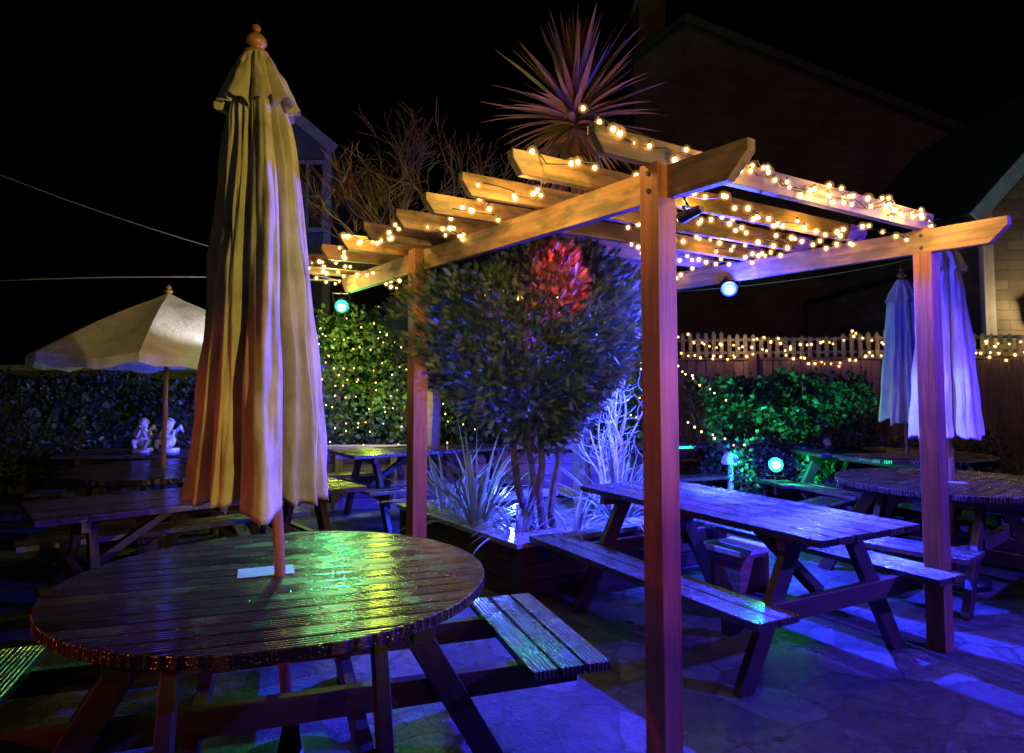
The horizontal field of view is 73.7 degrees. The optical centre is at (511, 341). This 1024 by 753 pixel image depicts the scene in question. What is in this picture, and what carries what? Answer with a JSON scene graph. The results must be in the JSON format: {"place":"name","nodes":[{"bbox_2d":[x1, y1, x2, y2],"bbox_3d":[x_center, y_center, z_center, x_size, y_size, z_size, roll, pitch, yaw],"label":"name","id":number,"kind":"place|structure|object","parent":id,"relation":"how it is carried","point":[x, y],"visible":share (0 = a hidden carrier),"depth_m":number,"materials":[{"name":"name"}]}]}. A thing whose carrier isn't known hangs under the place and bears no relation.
{"place":"outdoors","nodes":[
{"label":"outdoors","id":0,"kind":"place"},
{"bbox_2d":[291,123,390,444],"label":"walls","id":1,"kind":"structure","parent":0,"point":[308,147],"depth_m":15.28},
{"bbox_2d":[298,160,327,364],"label":"windows","id":2,"kind":"structure","parent":1,"relation":"attached to","point":[313,225],"depth_m":14.17,"materials":[{"name":"black glass"}]},
{"bbox_2d":[294,115,337,364],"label":"trim","id":3,"kind":"structure","parent":1,"relation":"attached to","point":[314,132],"depth_m":14.03,"materials":[{"name":"white paint"}]},
{"bbox_2d":[334,147,393,225],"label":"roof","id":4,"kind":"structure","parent":1,"relation":"on","point":[337,153],"depth_m":15.67,"materials":[{"name":"stone"}]},
{"bbox_2d":[0,466,1023,752],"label":"stone paving","id":5,"kind":"structure","parent":0,"point":[844,680],"depth_m":3.30,"materials":[{"name":"grey stone"}]},
{"bbox_2d":[0,364,195,499],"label":"ivy hedge","id":6,"kind":"object","parent":5,"relation":"on","point":[84,389],"visible":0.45,"depth_m":8.26,"materials":[{"name":"green plant"}]},
{"bbox_2d":[25,285,205,555],"bbox_3d":[-2.930,0.657,5.761,1.903,2.288,1.903,3,-4,-40],"label":"open parasol","id":7,"kind":"object","parent":5,"relation":"on","point":[165,332],"visible":0.81,"depth_m":5.14,"materials":[{"name":"beige fabric"}]},
{"bbox_2d":[23,448,217,534],"bbox_3d":[-3.600,1.532,7.120,1.900,0.772,1.597,0,-3,-5],"label":"picnic table","id":8,"kind":"object","parent":5,"relation":"on","point":[91,456],"visible":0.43,"depth_m":6.75,"materials":[{"name":"brown wood"}]},
{"bbox_2d":[130,418,156,452],"bbox_3d":[-3.778,0.959,6.994,0.213,0.353,0.230,1,-4,-11],"label":"cherub statue","id":9,"kind":"object","parent":8,"relation":"on","point":[142,435],"visible":1,"depth_m":6.95,"materials":[{"name":"stone"}]},
{"bbox_2d":[154,418,183,452],"bbox_3d":[-3.523,0.959,6.994,0.213,0.353,0.229,-1,-4,17],"label":"cherub statue","id":10,"kind":"object","parent":8,"relation":"on","point":[171,440],"visible":0.78,"depth_m":6.96,"materials":[{"name":"stone"}]},
{"bbox_2d":[0,458,301,571],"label":"round picnic table","id":11,"kind":"object","parent":5,"relation":"on","point":[96,479],"visible":0.39,"depth_m":5.28,"materials":[{"name":"brown wood"}]},
{"bbox_2d":[0,365,351,493],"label":"garden wall","id":12,"kind":"structure","parent":5,"relation":"on","point":[22,370],"depth_m":8.96,"materials":[{"name":"stone"}]},
{"bbox_2d":[12,477,366,599],"bbox_3d":[-1.980,1.368,4.396,1.900,0.772,1.597,3,-5,-40],"label":"picnic table","id":13,"kind":"object","parent":5,"relation":"on","point":[82,515],"visible":0.51,"depth_m":4.15,"materials":[{"name":"brown wood"}]},
{"bbox_2d":[260,525,265,533],"bbox_3d":[-1.850,0.803,5.111,0.320,1.942,0.320,0,-3,0],"label":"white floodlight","id":14,"kind":"object","parent":5,"relation":"on","point":[262,529],"depth_m":5.06,"materials":[{"name":"black metal"}]},
{"bbox_2d":[181,23,349,752],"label":"closed parasol","id":15,"kind":"object","parent":5,"relation":"on","point":[258,449],"visible":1,"depth_m":2.48,"materials":[{"name":"fabric"}]},
{"bbox_2d":[0,531,610,752],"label":"round picnic table","id":16,"kind":"object","parent":5,"relation":"on","point":[169,617],"visible":0.99,"depth_m":2.30,"materials":[{"name":"brown wood"}]},
{"bbox_2d":[237,564,294,578],"bbox_3d":[-0.930,0.869,2.582,0.200,0.002,0.130,1,-4,-20],"label":"menu card","id":17,"kind":"object","parent":16,"relation":"on","point":[255,572],"visible":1,"depth_m":2.57,"materials":[{"name":"paper"}]},
{"bbox_2d":[299,101,550,499],"bbox_3d":[-0.896,-0.378,7.888,3.206,4.643,1.974,1,-4,-9],"label":"bare tree","id":18,"kind":"object","parent":5,"relation":"on","point":[434,401],"visible":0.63,"depth_m":7.62,"materials":[{"name":"brown plant"}]},
{"bbox_2d":[327,442,536,533],"bbox_3d":[-0.950,1.554,7.470,1.900,0.772,1.597,2,-4,-33],"label":"picnic table","id":19,"kind":"object","parent":5,"relation":"on","point":[380,492],"visible":0.58,"depth_m":7.23,"materials":[{"name":"brown wood"}]},
{"bbox_2d":[299,445,642,509],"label":"raised bed wall","id":20,"kind":"structure","parent":5,"relation":"on","point":[361,501],"depth_m":7.92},
{"bbox_2d":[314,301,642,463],"bbox_3d":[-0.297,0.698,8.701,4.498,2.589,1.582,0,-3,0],"label":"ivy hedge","id":21,"kind":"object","parent":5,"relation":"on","point":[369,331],"visible":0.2,"depth_m":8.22,"materials":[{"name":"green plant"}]},
{"bbox_2d":[314,305,642,444],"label":"hedge fairy lights","id":22,"kind":"object","parent":21,"relation":"attached to","point":[383,375],"visible":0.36,"depth_m":8.02},
{"bbox_2d":[396,486,703,598],"bbox_3d":[0.282,1.609,5.729,1.849,0.402,1.895,2,-4,-34],"label":"timber planter","id":23,"kind":"object","parent":5,"relation":"on","point":[511,562],"visible":0.36,"depth_m":4.84,"materials":[{"name":"wood"}]},
{"bbox_2d":[368,443,527,522],"bbox_3d":[-0.450,1.167,5.770,1.384,0.736,1.161,-3,-5,41],"label":"sword leaf plant","id":24,"kind":"object","parent":23,"relation":"in","point":[439,495],"visible":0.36,"depth_m":5.73,"materials":[{"name":"green plant"}]},
{"bbox_2d":[393,419,568,533],"bbox_3d":[-0.164,1.102,5.252,1.594,0.991,1.638,0,-3,0],"label":"sword leaf plant","id":25,"kind":"object","parent":23,"relation":"in","point":[475,508],"visible":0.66,"depth_m":5.22,"materials":[{"name":"green plant"}]},
{"bbox_2d":[372,233,641,530],"bbox_3d":[0.018,0.287,4.795,2.008,2.351,1.903,3,-5,-42],"label":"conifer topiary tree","id":26,"kind":"object","parent":23,"relation":"on","point":[591,357],"visible":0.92,"depth_m":4.36,"materials":[{"name":"green plant"}]},
{"bbox_2d":[510,506,519,521],"bbox_3d":[0.026,1.416,5.564,0.080,0.162,0.093,1,-4,-13],"label":"blue floodlight","id":27,"kind":"object","parent":23,"relation":"on","point":[513,508],"visible":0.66,"depth_m":5.54,"materials":[{"name":"black metal"}]},
{"bbox_2d":[471,484,571,553],"bbox_3d":[0.108,1.279,4.997,0.795,0.425,0.852,0,-3,0],"label":"sword leaf plant","id":28,"kind":"object","parent":23,"relation":"in","point":[521,525],"visible":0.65,"depth_m":4.86,"materials":[{"name":"green plant"}]},
{"bbox_2d":[479,3,667,517],"bbox_3d":[0.567,-0.753,6.112,1.671,4.579,1.666,-1,-4,16],"label":"cordyline palm tree","id":29,"kind":"object","parent":23,"relation":"on","point":[570,138],"visible":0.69,"depth_m":6.10,"materials":[{"name":"green plant"}]},
{"bbox_2d":[538,491,609,538],"bbox_3d":[0.477,1.288,4.948,0.672,0.378,0.717,0,-3,0],"label":"sword leaf plant","id":30,"kind":"object","parent":23,"relation":"in","point":[578,522],"visible":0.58,"depth_m":4.97,"materials":[{"name":"green plant"}]},
{"bbox_2d":[573,342,642,521],"bbox_3d":[0.927,0.640,5.815,0.888,1.722,0.644,3,-4,-37],"label":"contorted willow","id":31,"kind":"object","parent":23,"relation":"on","point":[618,441],"visible":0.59,"depth_m":5.72,"materials":[{"name":"plant"}]},
{"bbox_2d":[547,437,684,530],"bbox_3d":[0.852,1.155,5.447,1.400,0.775,1.340,0,-3,0],"label":"sword leaf plant","id":32,"kind":"object","parent":23,"relation":"in","point":[613,477],"visible":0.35,"depth_m":5.44,"materials":[{"name":"green plant"}]},
{"bbox_2d":[308,123,1010,752],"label":"pergola","id":33,"kind":"object","parent":5,"relation":"on","point":[654,191],"visible":0.74,"depth_m":3.57,"materials":[{"name":"brown wood"}]},
{"bbox_2d":[0,174,336,279],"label":"overhead cable","id":34,"kind":"object","parent":33,"relation":"attached to","point":[127,220],"visible":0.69,"depth_m":5.93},
{"bbox_2d":[0,276,338,281],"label":"overhead cable","id":35,"kind":"object","parent":33,"relation":"attached to","point":[134,277],"visible":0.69,"depth_m":5.82,"materials":[{"name":"black rubber"}]},
{"bbox_2d":[332,292,350,312],"bbox_3d":[-1.372,-0.315,5.496,0.144,0.183,0.167,3,-4,-38],"label":"green floodlight","id":36,"kind":"object","parent":33,"relation":"attached to","point":[341,304],"visible":1,"depth_m":5.45,"materials":[{"name":"black metal"}]},
{"bbox_2d":[308,102,939,299],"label":"string lights","id":37,"kind":"object","parent":33,"relation":"hanging from","point":[724,193],"visible":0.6,"depth_m":3.58},
{"bbox_2d":[677,196,703,223],"bbox_3d":[0.782,-0.604,3.009,0.070,0.149,0.166,1,-4,-23],"label":"spotlight","id":38,"kind":"object","parent":33,"relation":"attached to","point":[685,215],"visible":0.99,"depth_m":2.99,"materials":[{"name":"black metal"}]},
{"bbox_2d":[719,276,740,296],"bbox_3d":[1.562,-0.396,4.906,0.153,0.152,0.177,2,-4,-30],"label":"blue floodlight","id":39,"kind":"object","parent":33,"relation":"attached to","point":[729,287],"visible":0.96,"depth_m":4.86,"materials":[{"name":"black metal"}]},
{"bbox_2d":[594,439,792,494],"bbox_3d":[2.000,1.593,8.119,1.900,0.772,1.597,1,-4,-15],"label":"picnic table","id":40,"kind":"object","parent":5,"relation":"on","point":[695,445],"visible":0.34,"depth_m":7.73,"materials":[{"name":"brown wood"}]},
{"bbox_2d":[704,536,770,593],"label":"planter","id":41,"kind":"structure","parent":5,"relation":"on","point":[741,565],"depth_m":4.81,"materials":[{"name":"wood"}]},
{"bbox_2d":[529,480,967,697],"bbox_3d":[1.270,1.349,4.076,1.597,0.772,1.900,2,-4,-29],"label":"picnic table","id":42,"kind":"object","parent":5,"relation":"on","point":[786,532],"visible":0.81,"depth_m":3.64,"materials":[{"name":"brown wood"}]},
{"bbox_2d":[766,458,783,497],"bbox_3d":[2.734,1.537,7.067,0.172,0.673,0.195,0,-3,0],"label":"green floodlight","id":43,"kind":"object","parent":5,"relation":"on","point":[775,465],"visible":0.96,"depth_m":7.04,"materials":[{"name":"black metal"}]},
{"bbox_2d":[713,428,842,500],"bbox_3d":[2.927,1.453,7.668,1.208,0.982,1.207,0,-3,0],"label":"garden shrub","id":44,"kind":"object","parent":5,"relation":"on","point":[756,460],"visible":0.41,"depth_m":7.38,"materials":[{"name":"green plant"}]},
{"bbox_2d":[679,364,885,499],"bbox_3d":[3.200,1.124,8.277,2.108,1.689,1.681,0,-3,0],"label":"garden shrub","id":45,"kind":"object","parent":5,"relation":"on","point":[792,387],"visible":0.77,"depth_m":7.86,"materials":[{"name":"green plant"}]},
{"bbox_2d":[678,364,745,445],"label":"shrub fairy lights","id":46,"kind":"object","parent":45,"relation":"attached to","point":[717,395],"visible":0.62,"depth_m":7.88},
{"bbox_2d":[698,438,893,518],"bbox_3d":[3.300,1.575,7.819,1.597,0.772,1.900,1,-4,-10],"label":"picnic table","id":47,"kind":"object","parent":5,"relation":"on","point":[816,456],"visible":0.3,"depth_m":7.10,"materials":[{"name":"brown wood"}]},
{"bbox_2d":[622,354,1023,487],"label":"wooden fence","id":48,"kind":"object","parent":5,"relation":"on","point":[998,391],"visible":0.29,"depth_m":9.06,"materials":[{"name":"brown wood"}]},
{"bbox_2d":[677,329,1023,357],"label":"picket trellis","id":49,"kind":"object","parent":48,"relation":"attached to","point":[860,351],"visible":0.63,"depth_m":9.29,"materials":[{"name":"brown wood"}]},
{"bbox_2d":[678,329,1023,366],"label":"fence fairy lights","id":50,"kind":"object","parent":48,"relation":"attached to","point":[814,362],"visible":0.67,"depth_m":9.20},
{"bbox_2d":[878,268,914,520],"bbox_3d":[3.955,0.558,6.899,0.487,2.623,0.472,3,-4,-36],"label":"closed parasol","id":51,"kind":"object","parent":5,"relation":"on","point":[898,354],"visible":0.8,"depth_m":6.84,"materials":[{"name":"beige fabric"}]},
{"bbox_2d":[789,447,1016,544],"bbox_3d":[3.980,1.516,6.851,2.297,0.772,2.297,1,-4,-20],"label":"round picnic table","id":52,"kind":"object","parent":5,"relation":"on","point":[894,457],"visible":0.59,"depth_m":6.53,"materials":[{"name":"brown wood"}]},
{"bbox_2d":[797,468,1023,620],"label":"round picnic table","id":53,"kind":"object","parent":5,"relation":"on","point":[980,494],"visible":0.65,"depth_m":4.67,"materials":[{"name":"brown wood"}]},
{"bbox_2d":[948,481,967,483],"bbox_3d":[3.150,1.009,4.898,0.180,0.002,0.100,-1,-4,20],"label":"menu card","id":54,"kind":"object","parent":53,"relation":"on","point":[957,482],"visible":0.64,"depth_m":4.87,"materials":[{"name":"paper"}]},
{"bbox_2d":[875,421,1019,511],"bbox_3d":[4.956,1.425,7.924,1.367,1.052,1.182,0,-3,0],"label":"garden shrub","id":55,"kind":"object","parent":5,"relation":"on","point":[973,446],"visible":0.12,"depth_m":7.80,"materials":[{"name":"green plant"}]},
{"bbox_2d":[908,226,992,591],"bbox_3d":[3.201,0.446,5.052,0.487,2.623,0.472,-2,-4,33],"label":"closed parasol","id":56,"kind":"object","parent":5,"relation":"on","point":[964,417],"visible":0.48,"depth_m":4.92,"materials":[{"name":"beige fabric"}]},
{"bbox_3d":[3.550,1.655,7.664,0.219,0.550,0.219,0,-3,0],"label":"stone pedestal","id":57,"kind":"object","parent":5,"relation":"on","visible":0},
{"bbox_2d":[819,438,836,464],"bbox_3d":[3.553,1.234,7.680,0.175,0.291,0.189,1,-4,-17],"label":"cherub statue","id":58,"kind":"object","parent":57,"relation":"on","point":[826,441],"visible":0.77,"depth_m":7.66,"materials":[{"name":"stone"}]},
{"bbox_3d":[2.380,1.789,7.406,0.240,0.250,0.240,0,-3,0],"label":"stone plinth","id":59,"kind":"object","parent":5,"relation":"on","visible":0},
{"bbox_2d":[721,451,739,490],"bbox_3d":[2.380,1.431,7.427,0.199,0.468,0.199,0,-3,0],"label":"stone mushroom","id":60,"kind":"object","parent":59,"relation":"on","point":[727,459],"visible":0.84,"depth_m":7.39,"materials":[{"name":"grey stone"}]},
{"bbox_2d":[0,0,1023,386],"label":"sky","id":61,"kind":"structure","parent":0,"point":[106,106],"materials":[{"name":"black"}]},
{"bbox_2d":[349,387,688,463],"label":"ground","id":62,"kind":"structure","parent":0,"point":[448,436],"depth_m":20.13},
{"bbox_2d":[803,270,913,440],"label":"stone annexe","id":63,"kind":"structure","parent":62,"relation":"on","point":[860,309],"depth_m":13.93,"materials":[{"name":"brown stone"}]},
{"bbox_2d":[826,175,1023,473],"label":"walls","id":64,"kind":"structure","parent":62,"relation":"on","point":[1008,246],"depth_m":11.15,"materials":[{"name":"brick"}]},
{"bbox_2d":[677,258,912,291],"bbox_3d":[4.208,-1.101,8.896,8.757,1.610,0.009,2,-4,-30],"label":"overhead cable","id":65,"kind":"object","parent":64,"relation":"attached to","point":[793,279],"visible":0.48,"depth_m":8.46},
{"bbox_2d":[811,92,1023,273],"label":"roof","id":66,"kind":"structure","parent":64,"relation":"on","point":[955,176],"depth_m":13.14,"materials":[{"name":"tile"}]},
{"bbox_2d":[969,152,1023,431],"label":"trim","id":67,"kind":"structure","parent":64,"relation":"attached to","point":[991,199],"depth_m":10.92,"materials":[{"name":"white paint"}]},
{"bbox_2d":[596,24,954,439],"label":"house","id":68,"kind":"structure","parent":0,"point":[714,91],"depth_m":16.84,"materials":[{"name":"red brick"}]},
{"bbox_2d":[586,12,963,164],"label":"roof","id":69,"kind":"structure","parent":68,"relation":"on","point":[672,27],"depth_m":16.89,"materials":[{"name":"tile"}]},
{"bbox_2d":[630,0,666,51],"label":"chimney","id":70,"kind":"object","parent":69,"relation":"on","point":[647,17],"visible":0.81,"depth_m":18.06,"materials":[{"name":"red brick"}]},
{"bbox_2d":[683,13,965,129],"bbox_3d":[9.075,-5.981,16.671,9.727,4.205,0.050,0,-3,0],"label":"bargeboard","id":71,"kind":"object","parent":69,"relation":"attached to","point":[824,72],"visible":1,"depth_m":16.68,"materials":[{"name":"paint"}]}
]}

